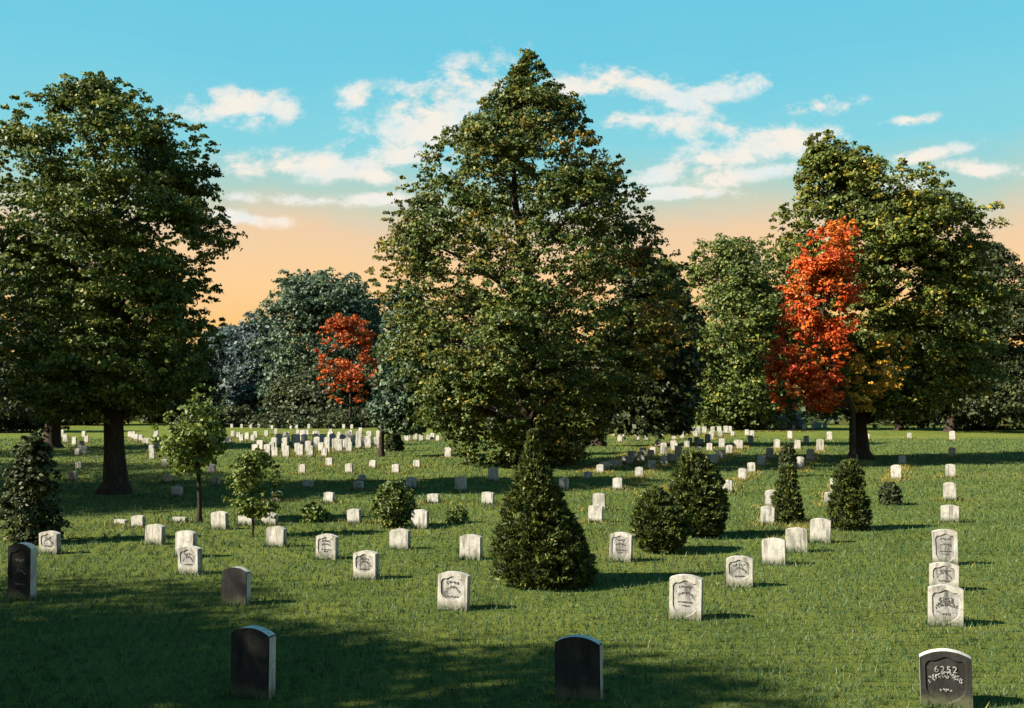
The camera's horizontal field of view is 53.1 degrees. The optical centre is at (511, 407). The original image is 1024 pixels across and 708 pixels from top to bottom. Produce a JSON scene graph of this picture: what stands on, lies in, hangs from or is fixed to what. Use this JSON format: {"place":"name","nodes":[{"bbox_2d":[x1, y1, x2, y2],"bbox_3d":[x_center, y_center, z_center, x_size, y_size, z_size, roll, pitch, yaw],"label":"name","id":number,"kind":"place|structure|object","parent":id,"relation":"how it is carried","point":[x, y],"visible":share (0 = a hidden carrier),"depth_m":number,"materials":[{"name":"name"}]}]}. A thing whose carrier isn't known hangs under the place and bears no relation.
{"place":"outdoors","nodes":[
{"label":"outdoors","id":0,"kind":"place"},
{"bbox_2d":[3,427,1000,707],"bbox_3d":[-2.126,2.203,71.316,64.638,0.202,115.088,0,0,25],"label":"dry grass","id":1,"kind":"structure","parent":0,"point":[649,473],"depth_m":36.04,"materials":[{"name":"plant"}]},
{"bbox_2d":[0,411,1023,707],"bbox_3d":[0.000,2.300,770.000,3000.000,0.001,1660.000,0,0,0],"label":"ground","id":2,"kind":"structure","parent":0,"point":[94,431],"depth_m":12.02,"materials":[{"name":"green plant"}]},
{"bbox_2d":[8,542,36,600],"bbox_3d":[-5.861,1.988,12.256,0.335,0.743,0.100,1,1,18],"label":"headstone","id":3,"kind":"object","parent":2,"relation":"on","point":[22,568],"visible":1,"depth_m":12.21,"materials":[{"name":"stone"}]},
{"bbox_2d":[0,429,71,544],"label":"leafy bush","id":4,"kind":"object","parent":2,"relation":"on","point":[29,479],"visible":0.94,"depth_m":17.26,"materials":[{"name":"green plant"}]},
{"bbox_2d":[0,360,72,432],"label":"background tree","id":5,"kind":"object","parent":2,"relation":"on","point":[11,423],"visible":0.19,"depth_m":94.42,"materials":[{"name":"green plant"}]},
{"bbox_2d":[39,531,60,554],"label":"headstone","id":6,"kind":"object","parent":2,"relation":"on","point":[50,541],"visible":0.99,"depth_m":16.07,"materials":[{"name":"stone"}]},
{"bbox_2d":[68,471,77,480],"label":"headstone","id":7,"kind":"object","parent":2,"relation":"on","point":[72,474],"visible":0.93,"depth_m":32.31,"materials":[{"name":"stone"}]},
{"bbox_2d":[0,192,151,448],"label":"oak tree","id":8,"kind":"object","parent":2,"relation":"on","point":[52,435],"visible":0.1,"depth_m":55.33,"materials":[{"name":"green plant"}]},
{"bbox_2d":[61,405,142,424],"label":"background tree","id":9,"kind":"object","parent":2,"relation":"on","point":[93,421],"visible":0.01,"depth_m":134.32,"materials":[{"name":"green plant"}]},
{"bbox_2d":[0,70,247,494],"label":"oak tree","id":10,"kind":"object","parent":2,"relation":"on","point":[159,291],"visible":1,"depth_m":26.16,"materials":[{"name":"green plant"}]},
{"bbox_2d":[131,515,145,527],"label":"headstone","id":11,"kind":"object","parent":2,"relation":"on","point":[138,519],"visible":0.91,"depth_m":19.59,"materials":[{"name":"stone"}]},
{"bbox_2d":[145,524,165,544],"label":"headstone","id":12,"kind":"object","parent":2,"relation":"on","point":[155,533],"visible":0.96,"depth_m":17.17,"materials":[{"name":"stone"}]},
{"bbox_2d":[130,313,220,423],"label":"background tree","id":13,"kind":"object","parent":2,"relation":"on","point":[209,382],"visible":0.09,"depth_m":148.78,"materials":[{"name":"green plant"}]},
{"bbox_2d":[171,486,182,495],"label":"headstone","id":14,"kind":"object","parent":2,"relation":"on","point":[178,490],"visible":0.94,"depth_m":26.39,"materials":[{"name":"stone"}]},
{"bbox_2d":[175,530,196,554],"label":"headstone","id":15,"kind":"object","parent":2,"relation":"on","point":[183,538],"visible":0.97,"depth_m":15.70,"materials":[{"name":"stone"}]},
{"bbox_2d":[149,383,230,522],"bbox_3d":[-6.443,0.926,20.550,1.533,2.847,1.826,0,0,0],"label":"young tree","id":16,"kind":"object","parent":2,"relation":"on","point":[191,450],"visible":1,"depth_m":20.29,"materials":[{"name":"green plant"}]},
{"bbox_2d":[178,546,202,574],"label":"headstone","id":17,"kind":"object","parent":2,"relation":"on","point":[190,559],"visible":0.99,"depth_m":14.10,"materials":[{"name":"stone"}]},
{"bbox_2d":[171,404,264,426],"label":"background shrub","id":18,"kind":"object","parent":2,"relation":"on","point":[234,414],"visible":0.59,"depth_m":120.44,"materials":[{"name":"green plant"}]},
{"bbox_2d":[211,511,228,529],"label":"headstone","id":19,"kind":"object","parent":2,"relation":"on","point":[219,519],"visible":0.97,"depth_m":19.30,"materials":[{"name":"stone"}]},
{"bbox_2d":[201,323,242,405],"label":"background tree","id":20,"kind":"object","parent":2,"relation":"on","point":[227,331],"visible":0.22,"depth_m":179.85,"materials":[{"name":"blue plant"}]},
{"bbox_2d":[221,566,250,605],"bbox_3d":[-3.227,2.112,11.976,0.335,0.496,0.100,0,-2,17],"label":"headstone","id":21,"kind":"object","parent":2,"relation":"on","point":[236,583],"visible":0.98,"depth_m":11.93,"materials":[{"name":"stone"}]},
{"bbox_2d":[238,514,254,524],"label":"headstone","id":22,"kind":"object","parent":2,"relation":"on","point":[244,519],"visible":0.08,"depth_m":19.98,"materials":[{"name":"stone"}]},
{"bbox_2d":[221,447,283,536],"bbox_3d":[-4.617,1.528,18.253,1.125,1.644,1.031,0,0,0],"label":"young tree","id":23,"kind":"object","parent":2,"relation":"on","point":[248,467],"visible":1,"depth_m":18.15,"materials":[{"name":"green plant"}]},
{"bbox_2d":[230,625,275,699],"bbox_3d":[-2.061,2.052,8.152,0.360,0.616,0.100,2,1,21],"label":"headstone","id":24,"kind":"object","parent":2,"relation":"on","point":[253,657],"visible":0.99,"depth_m":8.10,"materials":[{"name":"stone"}]},
{"bbox_2d":[221,311,289,415],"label":"background tree","id":25,"kind":"object","parent":2,"relation":"on","point":[242,390],"visible":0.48,"depth_m":158.82,"materials":[{"name":"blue plant"}]},
{"bbox_2d":[261,512,277,525],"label":"headstone","id":26,"kind":"object","parent":2,"relation":"on","point":[270,520],"visible":0.45,"depth_m":19.97,"materials":[{"name":"stone"}]},
{"bbox_2d":[266,526,286,546],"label":"headstone","id":27,"kind":"object","parent":2,"relation":"on","point":[277,535],"visible":0.94,"depth_m":16.88,"materials":[{"name":"stone"}]},
{"bbox_2d":[282,446,289,456],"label":"headstone","id":28,"kind":"object","parent":2,"relation":"on","point":[286,451],"visible":0.91,"depth_m":47.23,"materials":[{"name":"stone"}]},
{"bbox_2d":[296,444,303,455],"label":"headstone","id":29,"kind":"object","parent":2,"relation":"on","point":[299,449],"visible":0.91,"depth_m":48.17,"materials":[{"name":"stone"}]},
{"bbox_2d":[298,464,305,473],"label":"headstone","id":30,"kind":"object","parent":2,"relation":"on","point":[301,467],"visible":0.92,"depth_m":35.45,"materials":[{"name":"stone"}]},
{"bbox_2d":[303,480,312,487],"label":"headstone","id":31,"kind":"object","parent":2,"relation":"on","point":[308,483],"visible":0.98,"depth_m":29.27,"materials":[{"name":"stone"}]},
{"bbox_2d":[239,405,378,428],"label":"background shrub","id":32,"kind":"object","parent":2,"relation":"on","point":[288,417],"visible":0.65,"depth_m":114.95,"materials":[{"name":"green plant"}]},
{"bbox_2d":[306,445,313,456],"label":"headstone","id":33,"kind":"object","parent":2,"relation":"on","point":[309,450],"visible":0.91,"depth_m":47.88,"materials":[{"name":"stone"}]},
{"bbox_2d":[299,501,331,522],"bbox_3d":[-3.956,2.109,20.629,0.620,0.482,0.646,0,0,0],"label":"weed clump","id":34,"kind":"object","parent":2,"relation":"on","point":[314,511],"visible":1,"depth_m":20.52,"materials":[{"name":"green plant"}]},
{"bbox_2d":[246,266,390,411],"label":"background tree","id":35,"kind":"object","parent":2,"relation":"on","point":[316,300],"visible":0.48,"depth_m":133.94,"materials":[{"name":"green plant"}]},
{"bbox_2d":[257,356,384,426],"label":"background tree","id":36,"kind":"object","parent":2,"relation":"on","point":[310,393],"visible":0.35,"depth_m":124.69,"materials":[{"name":"green plant"}]},
{"bbox_2d":[316,533,338,559],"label":"headstone","id":37,"kind":"object","parent":2,"relation":"on","point":[327,544],"visible":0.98,"depth_m":15.51,"materials":[{"name":"stone"}]},
{"bbox_2d":[323,492,334,502],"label":"headstone","id":38,"kind":"object","parent":2,"relation":"on","point":[329,496],"visible":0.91,"depth_m":24.62,"materials":[{"name":"stone"}]},
{"bbox_2d":[335,439,342,450],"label":"headstone","id":39,"kind":"object","parent":2,"relation":"on","point":[338,444],"visible":0.91,"depth_m":52.93,"materials":[{"name":"stone"}]},
{"bbox_2d":[313,313,383,428],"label":"background tree","id":40,"kind":"object","parent":2,"relation":"on","point":[350,373],"visible":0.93,"depth_m":112.06,"materials":[{"name":"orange plant"}]},
{"bbox_2d":[347,509,361,523],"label":"headstone","id":41,"kind":"object","parent":2,"relation":"on","point":[353,515],"visible":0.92,"depth_m":20.28,"materials":[{"name":"stone"}]},
{"bbox_2d":[353,481,363,489],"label":"headstone","id":42,"kind":"object","parent":2,"relation":"on","point":[358,484],"visible":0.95,"depth_m":28.44,"materials":[{"name":"stone"}]},
{"bbox_2d":[353,550,378,579],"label":"headstone","id":43,"kind":"object","parent":2,"relation":"on","point":[365,563],"visible":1,"depth_m":13.72,"materials":[{"name":"stone"}]},
{"bbox_2d":[364,436,371,447],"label":"headstone","id":44,"kind":"object","parent":2,"relation":"on","point":[368,442],"visible":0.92,"depth_m":57.36,"materials":[{"name":"stone"}]},
{"bbox_2d":[384,433,404,450],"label":"cone shrub","id":45,"kind":"object","parent":2,"relation":"on","point":[395,441],"visible":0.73,"depth_m":53.65,"materials":[{"name":"green plant"}]},
{"bbox_2d":[370,480,420,527],"bbox_3d":[-2.245,1.871,19.785,1.070,0.958,0.901,0,0,-31],"label":"leafy bush","id":46,"kind":"object","parent":2,"relation":"on","point":[393,504],"visible":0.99,"depth_m":19.55,"materials":[{"name":"green plant"}]},
{"bbox_2d":[389,528,410,549],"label":"headstone","id":47,"kind":"object","parent":2,"relation":"on","point":[399,537],"visible":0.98,"depth_m":16.61,"materials":[{"name":"stone"}]},
{"bbox_2d":[360,285,444,456],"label":"background tree","id":48,"kind":"object","parent":2,"relation":"on","point":[391,406],"visible":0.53,"depth_m":47.30,"materials":[{"name":"green plant"}]},
{"bbox_2d":[406,477,416,488],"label":"headstone","id":49,"kind":"object","parent":2,"relation":"on","point":[411,482],"visible":0.9,"depth_m":29.05,"materials":[{"name":"stone"}]},
{"bbox_2d":[411,509,428,528],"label":"headstone","id":50,"kind":"object","parent":2,"relation":"on","point":[420,517],"visible":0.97,"depth_m":19.41,"materials":[{"name":"stone"}]},
{"bbox_2d":[427,494,439,502],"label":"headstone","id":51,"kind":"object","parent":2,"relation":"on","point":[434,498],"visible":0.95,"depth_m":24.61,"materials":[{"name":"stone"}]},
{"bbox_2d":[437,571,470,610],"bbox_3d":[-0.662,2.115,11.660,0.360,0.491,0.100,1,0,19],"label":"headstone","id":52,"kind":"object","parent":2,"relation":"on","point":[453,589],"visible":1,"depth_m":11.62,"materials":[{"name":"stone"}]},
{"bbox_2d":[444,505,468,523],"bbox_3d":[-1.104,2.140,20.430,0.525,0.419,0.533,0,0,0],"label":"weed clump","id":53,"kind":"object","parent":2,"relation":"on","point":[456,514],"visible":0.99,"depth_m":20.37,"materials":[{"name":"green plant"}]},
{"bbox_2d":[455,476,466,491],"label":"headstone","id":54,"kind":"object","parent":2,"relation":"on","point":[460,483],"visible":0.91,"depth_m":27.85,"materials":[{"name":"stone"}]},
{"bbox_2d":[460,534,481,559],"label":"headstone","id":55,"kind":"object","parent":2,"relation":"on","point":[470,545],"visible":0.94,"depth_m":15.45,"materials":[{"name":"stone"}]},
{"bbox_2d":[0,329,944,425],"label":"wood","id":56,"kind":"object","parent":2,"relation":"on","point":[802,412],"visible":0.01,"depth_m":143.15,"materials":[{"name":"green plant"}]},
{"bbox_2d":[481,492,494,504],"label":"headstone","id":57,"kind":"object","parent":2,"relation":"on","point":[488,496],"visible":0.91,"depth_m":24.16,"materials":[{"name":"stone"}]},
{"bbox_2d":[488,467,498,481],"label":"headstone","id":58,"kind":"object","parent":2,"relation":"on","point":[493,472],"visible":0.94,"depth_m":31.56,"materials":[{"name":"stone"}]},
{"bbox_2d":[430,319,587,430],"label":"background tree","id":59,"kind":"object","parent":2,"relation":"on","point":[489,419],"visible":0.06,"depth_m":103.79,"materials":[{"name":"green plant"}]},
{"bbox_2d":[364,48,698,468],"bbox_3d":[0.779,-5.941,40.566,12.821,16.607,13.260,0,0,0],"label":"linden tree","id":60,"kind":"object","parent":2,"relation":"on","point":[520,318],"visible":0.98,"depth_m":38.26,"materials":[{"name":"green plant"}]},
{"bbox_2d":[488,428,599,590],"bbox_3d":[0.410,1.298,13.338,1.484,2.104,1.452,0,0,0],"label":"conical evergreen","id":61,"kind":"object","parent":2,"relation":"on","point":[538,537],"visible":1,"depth_m":13.02,"materials":[{"name":"green plant"}]},
{"bbox_2d":[559,477,568,489],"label":"headstone","id":62,"kind":"object","parent":2,"relation":"on","point":[563,482],"visible":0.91,"depth_m":28.45,"materials":[{"name":"stone"}]},
{"bbox_2d":[554,634,602,701],"bbox_3d":[0.528,2.082,8.093,0.370,0.557,0.100,-1,0,19],"label":"headstone","id":63,"kind":"object","parent":2,"relation":"on","point":[578,662],"visible":0.97,"depth_m":8.04,"materials":[{"name":"stone"}]},
{"bbox_2d":[588,505,603,522],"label":"headstone","id":64,"kind":"object","parent":2,"relation":"on","point":[595,512],"visible":0.91,"depth_m":20.48,"materials":[{"name":"stone"}]},
{"bbox_2d":[593,493,605,507],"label":"headstone","id":65,"kind":"object","parent":2,"relation":"on","point":[599,499],"visible":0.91,"depth_m":22.93,"materials":[{"name":"stone"}]},
{"bbox_2d":[613,477,622,488],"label":"headstone","id":66,"kind":"object","parent":2,"relation":"on","point":[617,482],"visible":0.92,"depth_m":28.44,"materials":[{"name":"stone"}]},
{"bbox_2d":[609,532,632,561],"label":"headstone","id":67,"kind":"object","parent":2,"relation":"on","point":[620,544],"visible":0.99,"depth_m":15.29,"materials":[{"name":"stone"}]},
{"bbox_2d":[637,451,644,461],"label":"headstone","id":68,"kind":"object","parent":2,"relation":"on","point":[640,455],"visible":0.93,"depth_m":43.60,"materials":[{"name":"stone"}]},
{"bbox_2d":[590,258,709,445],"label":"shade tree","id":69,"kind":"object","parent":2,"relation":"on","point":[667,406],"visible":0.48,"depth_m":59.50,"materials":[{"name":"green plant"}]},
{"bbox_2d":[628,483,694,553],"bbox_3d":[2.374,1.774,16.321,1.095,1.153,1.079,0,0,0],"label":"evergreen bush","id":70,"kind":"object","parent":2,"relation":"on","point":[660,518],"visible":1,"depth_m":16.06,"materials":[{"name":"green plant"}]},
{"bbox_2d":[669,574,702,620],"bbox_3d":[1.894,2.089,11.140,0.350,0.542,0.100,1,2,21],"label":"headstone","id":71,"kind":"object","parent":2,"relation":"on","point":[686,594],"visible":0.99,"depth_m":11.10,"materials":[{"name":"stone"}]},
{"bbox_2d":[667,447,731,537],"bbox_3d":[3.320,1.525,18.217,1.184,1.649,1.196,0,0,0],"label":"evergreen bush","id":72,"kind":"object","parent":2,"relation":"on","point":[694,472],"visible":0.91,"depth_m":17.95,"materials":[{"name":"green plant"}]},
{"bbox_2d":[723,480,732,492],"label":"headstone","id":73,"kind":"object","parent":2,"relation":"on","point":[728,485],"visible":0.65,"depth_m":27.66,"materials":[{"name":"stone"}]},
{"bbox_2d":[726,555,753,587],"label":"headstone","id":74,"kind":"object","parent":2,"relation":"on","point":[739,568],"visible":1,"depth_m":13.13,"materials":[{"name":"stone"}]},
{"bbox_2d":[676,233,805,429],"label":"background tree","id":75,"kind":"object","parent":2,"relation":"on","point":[749,296],"visible":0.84,"depth_m":102.56,"materials":[{"name":"green plant"}]},
{"bbox_2d":[738,468,746,479],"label":"headstone","id":76,"kind":"object","parent":2,"relation":"on","point":[742,472],"visible":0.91,"depth_m":32.57,"materials":[{"name":"stone"}]},
{"bbox_2d":[747,462,755,472],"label":"headstone","id":77,"kind":"object","parent":2,"relation":"on","point":[751,466],"visible":0.91,"depth_m":36.09,"materials":[{"name":"stone"}]},
{"bbox_2d":[757,455,765,465],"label":"headstone","id":78,"kind":"object","parent":2,"relation":"on","point":[761,460],"visible":0.92,"depth_m":40.01,"materials":[{"name":"stone"}]},
{"bbox_2d":[760,506,774,524],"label":"headstone","id":79,"kind":"object","parent":2,"relation":"on","point":[767,513],"visible":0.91,"depth_m":20.07,"materials":[{"name":"stone"}]},
{"bbox_2d":[766,448,773,458],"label":"headstone","id":80,"kind":"object","parent":2,"relation":"on","point":[769,452],"visible":0.91,"depth_m":45.41,"materials":[{"name":"stone"}]},
{"bbox_2d":[765,490,775,506],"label":"headstone","id":81,"kind":"object","parent":2,"relation":"on","point":[767,496],"visible":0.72,"depth_m":23.48,"materials":[{"name":"stone"}]},
{"bbox_2d":[762,538,785,565],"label":"headstone","id":82,"kind":"object","parent":2,"relation":"on","point":[775,548],"visible":0.95,"depth_m":14.94,"materials":[{"name":"stone"}]},
{"bbox_2d":[778,443,797,474],"bbox_3d":[9.226,1.764,34.280,0.699,1.171,0.672,0,0,-28],"label":"bush","id":83,"kind":"object","parent":2,"relation":"on","point":[789,454],"visible":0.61,"depth_m":34.15,"materials":[{"name":"green plant"}]},
{"bbox_2d":[770,463,806,522],"bbox_3d":[5.548,1.726,20.630,0.738,1.248,0.774,0,0,0],"label":"slim conifer","id":84,"kind":"object","parent":2,"relation":"on","point":[786,501],"visible":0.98,"depth_m":20.51,"materials":[{"name":"green plant"}]},
{"bbox_2d":[775,413,807,428],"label":"mound bush","id":85,"kind":"object","parent":2,"relation":"on","point":[799,423],"visible":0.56,"depth_m":111.39,"materials":[{"name":"green plant"}]},
{"bbox_2d":[785,527,807,552],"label":"headstone","id":86,"kind":"object","parent":2,"relation":"on","point":[796,537],"visible":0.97,"depth_m":16.26,"materials":[{"name":"stone"}]},
{"bbox_2d":[796,456,803,467],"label":"headstone","id":87,"kind":"object","parent":2,"relation":"on","point":[800,461],"visible":0.73,"depth_m":38.11,"materials":[{"name":"stone"}]},
{"bbox_2d":[806,449,814,459],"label":"headstone","id":88,"kind":"object","parent":2,"relation":"on","point":[810,453],"visible":0.91,"depth_m":43.92,"materials":[{"name":"stone"}]},
{"bbox_2d":[758,216,866,459],"bbox_3d":[11.829,-2.632,40.427,4.038,9.965,3.496,0,0,0],"label":"maple tree","id":89,"kind":"object","parent":2,"relation":"on","point":[821,273],"visible":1,"depth_m":39.94,"materials":[{"name":"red plant"}]},
{"bbox_2d":[810,518,830,542],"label":"headstone","id":90,"kind":"object","parent":2,"relation":"on","point":[820,528],"visible":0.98,"depth_m":17.38,"materials":[{"name":"stone"}]},
{"bbox_2d":[817,439,823,451],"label":"headstone","id":91,"kind":"object","parent":2,"relation":"on","point":[820,444],"visible":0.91,"depth_m":53.18,"materials":[{"name":"stone"}]},
{"bbox_2d":[823,457,872,530],"bbox_3d":[6.357,1.639,19.369,0.912,1.423,0.919,0,0,-42],"label":"ragged conifer","id":92,"kind":"object","parent":2,"relation":"on","point":[845,503],"visible":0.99,"depth_m":19.17,"materials":[{"name":"green plant"}]},
{"bbox_2d":[876,481,902,504],"bbox_3d":[8.937,2.042,24.246,0.577,0.615,0.627,0,0,0],"label":"round shrub","id":93,"kind":"object","parent":2,"relation":"on","point":[889,492],"visible":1,"depth_m":24.07,"materials":[{"name":"green plant"}]},
{"bbox_2d":[763,129,1021,459],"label":"maple tree","id":94,"kind":"object","parent":2,"relation":"on","point":[849,176],"visible":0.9,"depth_m":44.01,"materials":[{"name":"green plant"}]},
{"bbox_2d":[891,465,901,478],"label":"headstone","id":95,"kind":"object","parent":2,"relation":"on","point":[896,470],"visible":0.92,"depth_m":32.59,"materials":[{"name":"stone"}]},
{"bbox_2d":[868,317,947,429],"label":"background tree","id":96,"kind":"object","parent":2,"relation":"on","point":[899,425],"visible":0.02,"depth_m":103.09,"materials":[{"name":"green plant"}]},
{"bbox_2d":[929,562,958,586],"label":"headstone","id":97,"kind":"object","parent":2,"relation":"on","point":[947,573],"visible":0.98,"depth_m":12.85,"materials":[{"name":"stone"}]},
{"bbox_2d":[932,529,957,564],"bbox_3d":[6.334,2.070,14.980,0.335,0.580,0.100,-2,1,17],"label":"headstone","id":98,"kind":"object","parent":2,"relation":"on","point":[945,544],"visible":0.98,"depth_m":14.94,"materials":[{"name":"stone"}]},
{"bbox_2d":[928,584,962,626],"bbox_3d":[4.579,2.118,10.819,0.340,0.484,0.100,0,-1,18],"label":"headstone","id":99,"kind":"object","parent":2,"relation":"on","point":[945,601],"visible":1,"depth_m":10.78,"materials":[{"name":"stone"}]},
{"bbox_2d":[919,648,972,707],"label":"headstone","id":100,"kind":"object","parent":2,"relation":"on","point":[945,673],"visible":1,"depth_m":7.87,"materials":[{"name":"stone"}]},
{"bbox_2d":[941,505,958,522],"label":"headstone","id":101,"kind":"object","parent":2,"relation":"on","point":[949,512],"visible":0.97,"depth_m":20.50,"materials":[{"name":"stone"}]},
{"bbox_2d":[943,482,956,500],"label":"headstone","id":102,"kind":"object","parent":2,"relation":"on","point":[949,490],"visible":0.91,"depth_m":25.23,"materials":[{"name":"stone"}]},
{"bbox_2d":[945,464,955,477],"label":"headstone","id":103,"kind":"object","parent":2,"relation":"on","point":[950,469],"visible":0.91,"depth_m":33.66,"materials":[{"name":"stone"}]},
{"bbox_2d":[913,241,1023,431],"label":"background tree","id":104,"kind":"object","parent":2,"relation":"on","point":[1002,404],"visible":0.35,"depth_m":93.40,"materials":[{"name":"green plant"}]},
{"bbox_2d":[943,342,1023,430],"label":"background tree","id":105,"kind":"object","parent":2,"relation":"on","point":[977,425],"visible":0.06,"depth_m":104.73,"materials":[{"name":"green plant"}]},
{"bbox_2d":[0,0,1023,407],"label":"sky","id":106,"kind":"structure","parent":0,"point":[316,110],"materials":[{"name":"blue"}]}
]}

